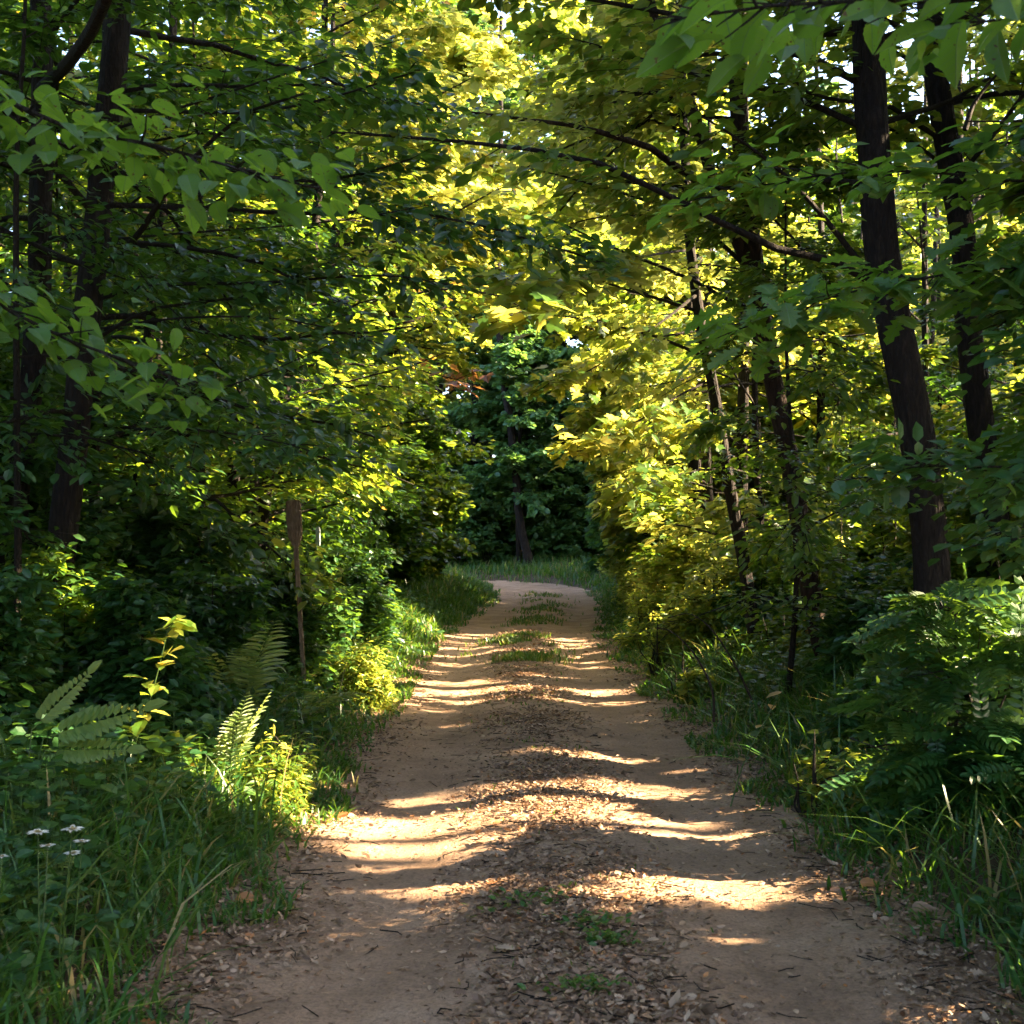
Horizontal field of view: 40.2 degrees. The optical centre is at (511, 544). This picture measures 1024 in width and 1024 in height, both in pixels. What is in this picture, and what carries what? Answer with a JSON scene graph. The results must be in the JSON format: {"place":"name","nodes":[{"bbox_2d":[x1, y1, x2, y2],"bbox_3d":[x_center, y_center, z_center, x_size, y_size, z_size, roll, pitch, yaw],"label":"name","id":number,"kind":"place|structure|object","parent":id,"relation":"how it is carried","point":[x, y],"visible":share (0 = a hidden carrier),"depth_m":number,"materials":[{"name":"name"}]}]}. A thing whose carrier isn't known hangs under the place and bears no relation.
{"place":"outdoors","nodes":[
{"label":"outdoors","id":0,"kind":"place"},
{"bbox_2d":[374,551,616,633],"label":"grass","id":1,"kind":"structure","parent":0,"point":[558,570],"depth_m":43.56,"materials":[{"name":"plant"}]},
{"bbox_2d":[0,556,1023,1023],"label":"forest floor","id":2,"kind":"structure","parent":0,"point":[708,706],"depth_m":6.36,"materials":[{"name":"green plant"}]},
{"bbox_2d":[0,485,77,767],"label":"shrub","id":3,"kind":"object","parent":2,"relation":"on","point":[24,636],"visible":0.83,"depth_m":8.38,"materials":[{"name":"green plant"}]},
{"bbox_2d":[0,0,103,559],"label":"forest tree","id":4,"kind":"object","parent":2,"relation":"on","point":[8,182],"visible":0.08,"depth_m":13.73,"materials":[{"name":"green plant"}]},
{"bbox_2d":[21,825,91,1022],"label":"flowering plant","id":5,"kind":"object","parent":2,"relation":"on","point":[72,957],"visible":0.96,"depth_m":4.48,"materials":[{"name":"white plant"}]},
{"bbox_2d":[0,342,143,577],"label":"bush","id":6,"kind":"object","parent":2,"relation":"on","point":[6,373],"visible":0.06,"depth_m":12.72,"materials":[{"name":"green plant"}]},
{"bbox_2d":[0,354,155,571],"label":"bush","id":7,"kind":"object","parent":2,"relation":"on","point":[35,467],"visible":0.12,"depth_m":11.18,"materials":[{"name":"green plant"}]},
{"bbox_2d":[0,660,168,826],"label":"fern","id":8,"kind":"object","parent":2,"relation":"on","point":[82,736],"visible":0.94,"depth_m":6.61,"materials":[{"name":"plant"}]},
{"bbox_2d":[2,537,169,735],"bbox_3d":[-3.019,0.771,9.807,1.403,1.652,1.292,0,0,0],"label":"shrub","id":9,"kind":"object","parent":2,"relation":"on","point":[76,602],"visible":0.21,"depth_m":9.54,"materials":[{"name":"green plant"}]},
{"bbox_2d":[0,511,189,681],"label":"undergrowth plant","id":10,"kind":"object","parent":2,"relation":"on","point":[94,538],"visible":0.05,"depth_m":10.28,"materials":[{"name":"green plant"}]},
{"bbox_2d":[0,0,254,493],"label":"forest tree","id":11,"kind":"object","parent":2,"relation":"on","point":[8,253],"visible":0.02,"depth_m":21.39,"materials":[{"name":"green plant"}]},
{"bbox_2d":[36,384,225,579],"bbox_3d":[-4.358,-0.241,15.529,2.742,3.345,2.161,0,0,-29],"label":"bush","id":12,"kind":"object","parent":2,"relation":"on","point":[150,449],"visible":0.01,"depth_m":15.47,"materials":[{"name":"green plant"}]},
{"bbox_2d":[0,0,266,722],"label":"tree","id":13,"kind":"object","parent":2,"relation":"on","point":[121,265],"visible":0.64,"depth_m":9.28,"materials":[{"name":"green plant"}]},
{"bbox_2d":[20,562,262,769],"bbox_3d":[-2.444,0.882,9.405,1.547,1.546,1.597,0,0,0],"label":"undergrowth plant","id":14,"kind":"object","parent":2,"relation":"on","point":[122,613],"visible":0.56,"depth_m":9.12,"materials":[{"name":"green plant"}]},
{"bbox_2d":[121,614,197,768],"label":"tall weed","id":15,"kind":"object","parent":2,"relation":"on","point":[138,727],"visible":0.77,"depth_m":7.48,"materials":[{"name":"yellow plant"}]},
{"bbox_2d":[0,0,322,522],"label":"forest tree","id":16,"kind":"object","parent":2,"relation":"on","point":[246,497],"visible":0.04,"depth_m":17.89,"materials":[{"name":"green plant"}]},
{"bbox_2d":[0,0,351,635],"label":"forest tree","id":17,"kind":"object","parent":2,"relation":"on","point":[216,531],"visible":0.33,"depth_m":12.21,"materials":[{"name":"green plant"}]},
{"bbox_2d":[106,496,248,609],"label":"undergrowth plant","id":18,"kind":"object","parent":2,"relation":"on","point":[164,567],"visible":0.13,"depth_m":12.19,"materials":[{"name":"green plant"}]},
{"bbox_2d":[26,46,341,577],"bbox_3d":[-5.037,-2.993,20.662,4.929,9.115,4.748,0,0,-27],"label":"forest tree","id":19,"kind":"object","parent":2,"relation":"on","point":[56,277],"depth_m":20.39,"materials":[{"name":"green plant"}]},
{"bbox_2d":[0,56,381,432],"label":"maple tree","id":20,"kind":"object","parent":2,"relation":"on","point":[181,168],"visible":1,"depth_m":4.24,"materials":[{"name":"green plant"}]},
{"bbox_2d":[0,0,381,503],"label":"young tree","id":21,"kind":"object","parent":2,"relation":"on","point":[268,205],"visible":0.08,"depth_m":15.94,"materials":[{"name":"green plant"}]},
{"bbox_2d":[0,0,407,657],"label":"maple tree","id":22,"kind":"object","parent":2,"relation":"on","point":[42,186],"visible":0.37,"depth_m":10.93,"materials":[{"name":"green plant"}]},
{"bbox_2d":[139,559,288,720],"bbox_3d":[-2.490,0.936,11.148,1.437,1.649,1.542,0,0,0],"label":"undergrowth plant","id":23,"kind":"object","parent":2,"relation":"on","point":[222,632],"visible":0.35,"depth_m":11.09,"materials":[{"name":"green plant"}]},
{"bbox_2d":[0,583,472,1023],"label":"verge herbs","id":24,"kind":"object","parent":2,"relation":"on","point":[86,778],"visible":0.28,"depth_m":6.70,"materials":[{"name":"green plant"}]},
{"bbox_2d":[183,619,290,711],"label":"fern","id":25,"kind":"object","parent":2,"relation":"on","point":[253,679],"visible":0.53,"depth_m":10.30,"materials":[{"name":"plant"}]},
{"bbox_2d":[213,691,271,798],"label":"fern","id":26,"kind":"object","parent":2,"relation":"on","point":[241,747],"visible":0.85,"depth_m":8.05,"materials":[{"name":"plant"}]},
{"bbox_2d":[0,571,500,1023],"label":"verge grass","id":27,"kind":"structure","parent":2,"relation":"on","point":[166,860],"depth_m":6.23,"materials":[{"name":"plant"}]},
{"bbox_2d":[50,0,453,696],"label":"forest tree","id":28,"kind":"object","parent":2,"relation":"on","point":[384,482],"visible":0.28,"depth_m":14.79,"materials":[{"name":"green plant"}]},
{"bbox_2d":[75,0,429,592],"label":"forest tree","id":29,"kind":"object","parent":2,"relation":"on","point":[349,527],"visible":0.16,"depth_m":18.30,"materials":[{"name":"green plant"}]},
{"bbox_2d":[206,719,323,820],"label":"bramble","id":30,"kind":"object","parent":2,"relation":"on","point":[299,779],"visible":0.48,"depth_m":8.25,"materials":[{"name":"green plant"}]},
{"bbox_2d":[168,34,369,537],"bbox_3d":[-4.721,-3.744,24.408,4.762,11.197,5.168,0,0,0],"label":"forest tree","id":31,"kind":"object","parent":2,"relation":"on","point":[339,368],"visible":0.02,"depth_m":24.23,"materials":[{"name":"green plant"}]},
{"bbox_2d":[286,500,306,694],"bbox_3d":[-1.999,0.548,13.000,0.203,1.938,0.040,0,0,0],"label":"wooden stake","id":32,"kind":"object","parent":2,"relation":"on","point":[294,519],"visible":0.85,"depth_m":12.98,"materials":[{"name":"brown wood"}]},
{"bbox_2d":[249,558,356,693],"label":"undergrowth plant","id":33,"kind":"object","parent":2,"relation":"on","point":[313,619],"visible":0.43,"depth_m":13.32,"materials":[{"name":"green plant"}]},
{"bbox_2d":[188,108,439,592],"bbox_3d":[-3.676,-2.784,22.924,5.048,8.685,4.015,0,0,0],"label":"forest tree","id":34,"kind":"object","parent":2,"relation":"on","point":[394,508],"visible":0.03,"depth_m":22.67,"materials":[{"name":"green plant"}]},
{"bbox_2d":[185,236,445,572],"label":"forest tree","id":35,"kind":"object","parent":2,"relation":"on","point":[396,538],"visible":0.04,"depth_m":29.61,"materials":[{"name":"green plant"}]},
{"bbox_2d":[266,530,366,661],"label":"undergrowth plant","id":36,"kind":"object","parent":2,"relation":"on","point":[331,561],"visible":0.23,"depth_m":15.44,"materials":[{"name":"green plant"}]},
{"bbox_2d":[0,0,635,683],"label":"maple tree","id":37,"kind":"object","parent":2,"relation":"on","point":[354,92],"visible":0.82,"depth_m":9.25,"materials":[{"name":"green plant"}]},
{"bbox_2d":[131,0,542,578],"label":"young tree","id":38,"kind":"object","parent":2,"relation":"on","point":[421,296],"visible":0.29,"depth_m":17.93,"materials":[{"name":"green plant"}]},
{"bbox_2d":[300,541,404,658],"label":"undergrowth plant","id":39,"kind":"object","parent":2,"relation":"on","point":[375,613],"visible":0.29,"depth_m":17.30,"materials":[{"name":"green plant"}]},
{"bbox_2d":[176,0,544,528],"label":"golden tree","id":40,"kind":"object","parent":2,"relation":"on","point":[432,30],"visible":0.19,"depth_m":27.26,"materials":[{"name":"yellow plant"}]},
{"bbox_2d":[324,630,400,711],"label":"bush","id":41,"kind":"object","parent":2,"relation":"on","point":[370,677],"visible":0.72,"depth_m":13.47,"materials":[{"name":"green plant"}]},
{"bbox_2d":[342,546,408,653],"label":"undergrowth plant","id":42,"kind":"object","parent":2,"relation":"on","point":[377,560],"visible":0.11,"depth_m":19.45,"materials":[{"name":"green plant"}]},
{"bbox_2d":[229,1,531,584],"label":"golden tree","id":43,"kind":"object","parent":2,"relation":"on","point":[456,60],"visible":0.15,"depth_m":31.99,"materials":[{"name":"yellow plant"}]},
{"bbox_2d":[305,176,471,541],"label":"forest tree","id":44,"kind":"object","parent":2,"relation":"on","point":[435,435],"visible":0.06,"depth_m":32.80,"materials":[{"name":"green plant"}]},
{"bbox_2d":[339,445,437,587],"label":"bush","id":45,"kind":"object","parent":2,"relation":"on","point":[403,530],"visible":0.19,"depth_m":30.84,"materials":[{"name":"green plant"}]},
{"bbox_2d":[374,301,494,582],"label":"forest tree","id":46,"kind":"object","parent":2,"relation":"on","point":[448,541],"visible":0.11,"depth_m":34.80,"materials":[{"name":"green plant"}]},
{"bbox_2d":[402,416,476,578],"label":"bush","id":47,"kind":"object","parent":2,"relation":"on","point":[444,510],"visible":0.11,"depth_m":37.65,"materials":[{"name":"green plant"}]},
{"bbox_2d":[383,0,524,480],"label":"forest tree","id":48,"kind":"object","parent":2,"relation":"on","point":[469,15],"visible":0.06,"depth_m":61.17,"materials":[{"name":"green plant"}]},
{"bbox_2d":[419,290,553,551],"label":"forest tree","id":49,"kind":"object","parent":2,"relation":"on","point":[453,409],"visible":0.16,"depth_m":56.31,"materials":[{"name":"green plant"}]},
{"bbox_2d":[452,480,525,564],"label":"shrub","id":50,"kind":"object","parent":2,"relation":"on","point":[499,548],"visible":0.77,"depth_m":54.90,"materials":[{"name":"green plant"}]},
{"bbox_2d":[4,628,1023,1023],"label":"fallen leaves","id":51,"kind":"object","parent":2,"relation":"on","point":[564,952],"depth_m":6.13,"materials":[{"name":"plant"}]},
{"bbox_2d":[495,15,534,567],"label":"forest tree","id":52,"kind":"object","parent":2,"relation":"on","point":[523,537],"visible":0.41,"depth_m":53.87,"materials":[{"name":"brown plant"}]},
{"bbox_2d":[7,0,1023,545],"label":"surrounding woods","id":53,"kind":"object","parent":2,"relation":"on","point":[853,204],"visible":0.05,"depth_m":51.52,"materials":[{"name":"green plant"}]},
{"bbox_2d":[456,319,584,563],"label":"young tree","id":54,"kind":"object","parent":2,"relation":"on","point":[482,475],"visible":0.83,"depth_m":54.03,"materials":[{"name":"green plant"}]},
{"bbox_2d":[468,286,594,523],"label":"forest tree","id":55,"kind":"object","parent":2,"relation":"on","point":[563,348],"visible":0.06,"depth_m":56.09,"materials":[{"name":"green plant"}]},
{"bbox_2d":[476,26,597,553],"bbox_3d":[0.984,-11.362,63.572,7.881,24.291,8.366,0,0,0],"label":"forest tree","id":56,"kind":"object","parent":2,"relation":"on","point":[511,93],"visible":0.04,"depth_m":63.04,"materials":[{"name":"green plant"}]},
{"bbox_2d":[444,0,649,535],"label":"golden tree","id":57,"kind":"object","parent":2,"relation":"on","point":[531,100],"visible":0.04,"depth_m":30.78,"materials":[{"name":"yellow plant"}]},
{"bbox_2d":[525,501,592,561],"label":"shrub","id":58,"kind":"object","parent":2,"relation":"on","point":[556,529],"visible":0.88,"depth_m":54.93,"materials":[{"name":"green plant"}]},
{"bbox_2d":[558,473,597,554],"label":"shrub","id":59,"kind":"object","parent":2,"relation":"on","point":[578,512],"visible":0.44,"depth_m":55.18,"materials":[{"name":"green plant"}]},
{"bbox_2d":[611,581,685,652],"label":"bright bush","id":60,"kind":"object","parent":2,"relation":"on","point":[643,614],"visible":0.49,"depth_m":19.87,"materials":[{"name":"green plant"}]},
{"bbox_2d":[277,0,1023,635],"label":"oak tree","id":61,"kind":"object","parent":2,"relation":"on","point":[901,354],"visible":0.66,"depth_m":10.92,"materials":[{"name":"green plant"}]},
{"bbox_2d":[487,0,817,535],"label":"golden tree","id":62,"kind":"object","parent":2,"relation":"on","point":[514,265],"visible":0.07,"depth_m":26.78,"materials":[{"name":"yellow plant"}]},
{"bbox_2d":[468,0,860,644],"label":"young tree","id":63,"kind":"object","parent":2,"relation":"on","point":[538,298],"visible":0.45,"depth_m":14.22,"materials":[{"name":"green leaf"},{"name":"twig bark"},{"name":"dark bark"}]},
{"bbox_2d":[637,615,694,678],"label":"bright bush","id":64,"kind":"object","parent":2,"relation":"on","point":[656,658],"visible":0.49,"depth_m":16.54,"materials":[{"name":"green plant"}]},
{"bbox_2d":[557,294,794,556],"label":"forest tree","id":65,"kind":"object","parent":2,"relation":"on","point":[609,527],"visible":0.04,"depth_m":31.17,"materials":[{"name":"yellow plant"}]},
{"bbox_2d":[553,99,811,533],"bbox_3d":[3.107,-3.861,27.003,4.796,10.706,3.584,0,0,-18],"label":"forest tree","id":66,"kind":"object","parent":2,"relation":"on","point":[587,420],"visible":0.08,"depth_m":26.48,"materials":[{"name":"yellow plant"}]},
{"bbox_2d":[642,493,736,614],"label":"shrub","id":67,"kind":"object","parent":2,"relation":"on","point":[679,551],"visible":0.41,"depth_m":19.63,"materials":[{"name":"green plant"}]},
{"bbox_2d":[640,557,744,676],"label":"bright bush","id":68,"kind":"object","parent":2,"relation":"on","point":[694,630],"visible":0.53,"depth_m":16.30,"materials":[{"name":"green plant"}]},
{"bbox_2d":[663,642,722,706],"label":"bright bush","id":69,"kind":"object","parent":2,"relation":"on","point":[691,684],"visible":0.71,"depth_m":13.88,"materials":[{"name":"green plant"}]},
{"bbox_2d":[570,1,830,542],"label":"forest tree","id":70,"kind":"object","parent":2,"relation":"on","point":[792,230],"visible":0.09,"depth_m":22.71,"materials":[{"name":"yellow plant"}]},
{"bbox_2d":[583,248,827,580],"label":"forest tree","id":71,"kind":"object","parent":2,"relation":"on","point":[613,554],"visible":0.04,"depth_m":28.66,"materials":[{"name":"green plant"}]},
{"bbox_2d":[551,0,867,580],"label":"forest tree","id":72,"kind":"object","parent":2,"relation":"on","point":[742,398],"visible":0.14,"depth_m":19.58,"materials":[{"name":"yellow plant"}]},
{"bbox_2d":[440,0,992,660],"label":"forked tree","id":73,"kind":"object","parent":2,"relation":"on","point":[576,114],"visible":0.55,"depth_m":12.93,"materials":[{"name":"green plant"}]},
{"bbox_2d":[648,44,845,535],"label":"forest tree","id":74,"kind":"object","parent":2,"relation":"on","point":[820,344],"visible":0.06,"depth_m":27.72,"materials":[{"name":"green plant"}]},
{"bbox_2d":[693,552,800,659],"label":"undergrowth plant","id":75,"kind":"object","parent":2,"relation":"on","point":[738,589],"visible":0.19,"depth_m":16.11,"materials":[{"name":"green plant"}]},
{"bbox_2d":[578,107,919,586],"bbox_3d":[3.006,-2.687,18.107,4.458,8.357,3.461,0,0,0],"label":"forest tree","id":76,"kind":"object","parent":2,"relation":"on","point":[649,447],"visible":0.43,"depth_m":18.06,"materials":[{"name":"yellow plant"}]},
{"bbox_2d":[709,566,828,680],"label":"undergrowth plant","id":77,"kind":"object","parent":2,"relation":"on","point":[781,640],"visible":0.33,"depth_m":14.45,"materials":[{"name":"green plant"}]},
{"bbox_2d":[712,452,889,626],"bbox_3d":[3.740,0.179,16.491,2.430,2.565,2.491,0,0,-31],"label":"bush","id":78,"kind":"object","parent":2,"relation":"on","point":[732,547],"visible":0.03,"depth_m":16.37,"materials":[{"name":"green plant"}]},
{"bbox_2d":[662,101,963,698],"bbox_3d":[2.495,-1.125,11.925,2.518,5.345,2.921,0,0,23],"label":"sapling","id":79,"kind":"object","parent":2,"relation":"on","point":[818,556],"visible":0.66,"depth_m":11.63,"materials":[{"name":"green plant"}]},
{"bbox_2d":[603,602,1023,956],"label":"verge herbs","id":80,"kind":"object","parent":2,"relation":"on","point":[875,832],"visible":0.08,"depth_m":9.91,"materials":[{"name":"green plant"}]},
{"bbox_2d":[783,729,869,820],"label":"bramble","id":81,"kind":"object","parent":2,"relation":"on","point":[813,766],"visible":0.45,"depth_m":8.12,"materials":[{"name":"green plant"}]},
{"bbox_2d":[636,0,1023,96],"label":"broadleaf tree","id":82,"kind":"object","parent":2,"relation":"on","point":[754,39],"visible":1,"depth_m":3.52,"materials":[{"name":"green plant"}]},
{"bbox_2d":[709,64,958,547],"bbox_3d":[7.004,-4.749,30.469,6.953,11.880,5.858,0,0,0],"label":"forest tree","id":83,"kind":"object","parent":2,"relation":"on","point":[763,423],"visible":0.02,"depth_m":30.14,"materials":[{"name":"green plant"}]},
{"bbox_2d":[646,0,1023,510],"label":"oak sapling","id":84,"kind":"object","parent":2,"relation":"on","point":[798,326],"visible":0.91,"depth_m":6.65,"materials":[{"name":"green plant"}]},
{"bbox_2d":[652,0,1023,581],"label":"oak tree","id":85,"kind":"object","parent":2,"relation":"on","point":[978,406],"visible":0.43,"depth_m":11.90,"materials":[{"name":"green plant"}]},
{"bbox_2d":[778,577,916,701],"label":"undergrowth plant","id":86,"kind":"object","parent":2,"relation":"on","point":[835,637],"visible":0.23,"depth_m":11.25,"materials":[{"name":"green plant"}]},
{"bbox_2d":[772,394,944,577],"bbox_3d":[4.433,-0.379,18.067,2.408,3.522,2.665,0,0,0],"label":"bush","id":87,"kind":"object","parent":2,"relation":"on","point":[836,452],"visible":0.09,"depth_m":17.50,"materials":[{"name":"green plant"}]},
{"bbox_2d":[816,553,912,660],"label":"undergrowth plant","id":88,"kind":"object","parent":2,"relation":"on","point":[870,578],"visible":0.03,"depth_m":12.64,"materials":[{"name":"green plant"}]},
{"bbox_2d":[762,88,1020,531],"bbox_3d":[6.724,-4.711,24.439,5.848,11.833,4.832,0,0,-34],"label":"forest tree","id":89,"kind":"object","parent":2,"relation":"on","point":[920,214],"visible":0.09,"depth_m":24.03,"materials":[{"name":"green plant"}]},
{"bbox_2d":[810,634,992,754],"bbox_3d":[2.671,1.199,9.444,1.304,1.212,1.133,0,0,0],"label":"undergrowth plant","id":90,"kind":"object","parent":2,"relation":"on","point":[856,683],"visible":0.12,"depth_m":9.42,"materials":[{"name":"green plant"}]},
{"bbox_2d":[785,175,1022,514],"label":"forest tree","id":91,"kind":"object","parent":2,"relation":"on","point":[874,343],"visible":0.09,"depth_m":27.89,"materials":[{"name":"green plant"}]},
{"bbox_2d":[809,41,1015,528],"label":"forest tree","id":92,"kind":"object","parent":2,"relation":"on","point":[906,242],"visible":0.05,"depth_m":25.30,"materials":[{"name":"green plant"}]},
{"bbox_2d":[811,340,1015,617],"bbox_3d":[4.291,-0.360,14.592,2.312,3.541,2.362,0,0,0],"label":"bush","id":93,"kind":"object","parent":2,"relation":"on","point":[897,544],"visible":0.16,"depth_m":14.35,"materials":[{"name":"green plant"}]},
{"bbox_2d":[817,549,1023,840],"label":"pinnate-leaved locust sapling","id":94,"kind":"object","parent":2,"relation":"on","point":[985,735],"visible":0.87,"depth_m":7.24,"materials":[{"name":"green plant"}]},
{"bbox_2d":[828,108,1023,591],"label":"beech sapling","id":95,"kind":"object","parent":2,"relation":"on","point":[996,484],"visible":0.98,"depth_m":5.81,"materials":[{"name":"green plant"}]},
{"bbox_2d":[855,161,1021,424],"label":"forest tree","id":96,"kind":"object","parent":2,"relation":"on","point":[940,341],"visible":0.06,"depth_m":32.67,"materials":[{"name":"green plant"}]},
{"bbox_2d":[871,379,1023,629],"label":"bush","id":97,"kind":"object","parent":2,"relation":"on","point":[975,561],"visible":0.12,"depth_m":12.28,"materials":[{"name":"green plant"}]},
{"bbox_2d":[872,301,1023,537],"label":"bush","id":98,"kind":"object","parent":2,"relation":"on","point":[940,326],"visible":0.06,"depth_m":16.14,"materials":[{"name":"green plant"}]},
{"bbox_2d":[893,61,1023,540],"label":"forest tree","id":99,"kind":"object","parent":2,"relation":"on","point":[972,131],"visible":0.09,"depth_m":12.66,"materials":[{"name":"green plant"}]},
{"bbox_2d":[10,0,1022,456],"label":"sky","id":100,"kind":"structure","parent":0,"point":[908,43],"materials":[{"name":"white"}]},
{"bbox_2d":[109,580,1023,1023],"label":"dirt track","id":101,"kind":"structure","parent":0,"point":[365,1000],"depth_m":6.66,"materials":[{"name":"soil"}]},
{"bbox_2d":[442,590,713,985],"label":"grass","id":102,"kind":"structure","parent":0,"point":[512,638],"depth_m":21.97,"materials":[{"name":"plant"}]},
{"bbox_2d":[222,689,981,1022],"bbox_3d":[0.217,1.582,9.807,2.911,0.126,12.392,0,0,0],"label":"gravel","id":103,"kind":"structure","parent":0,"point":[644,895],"depth_m":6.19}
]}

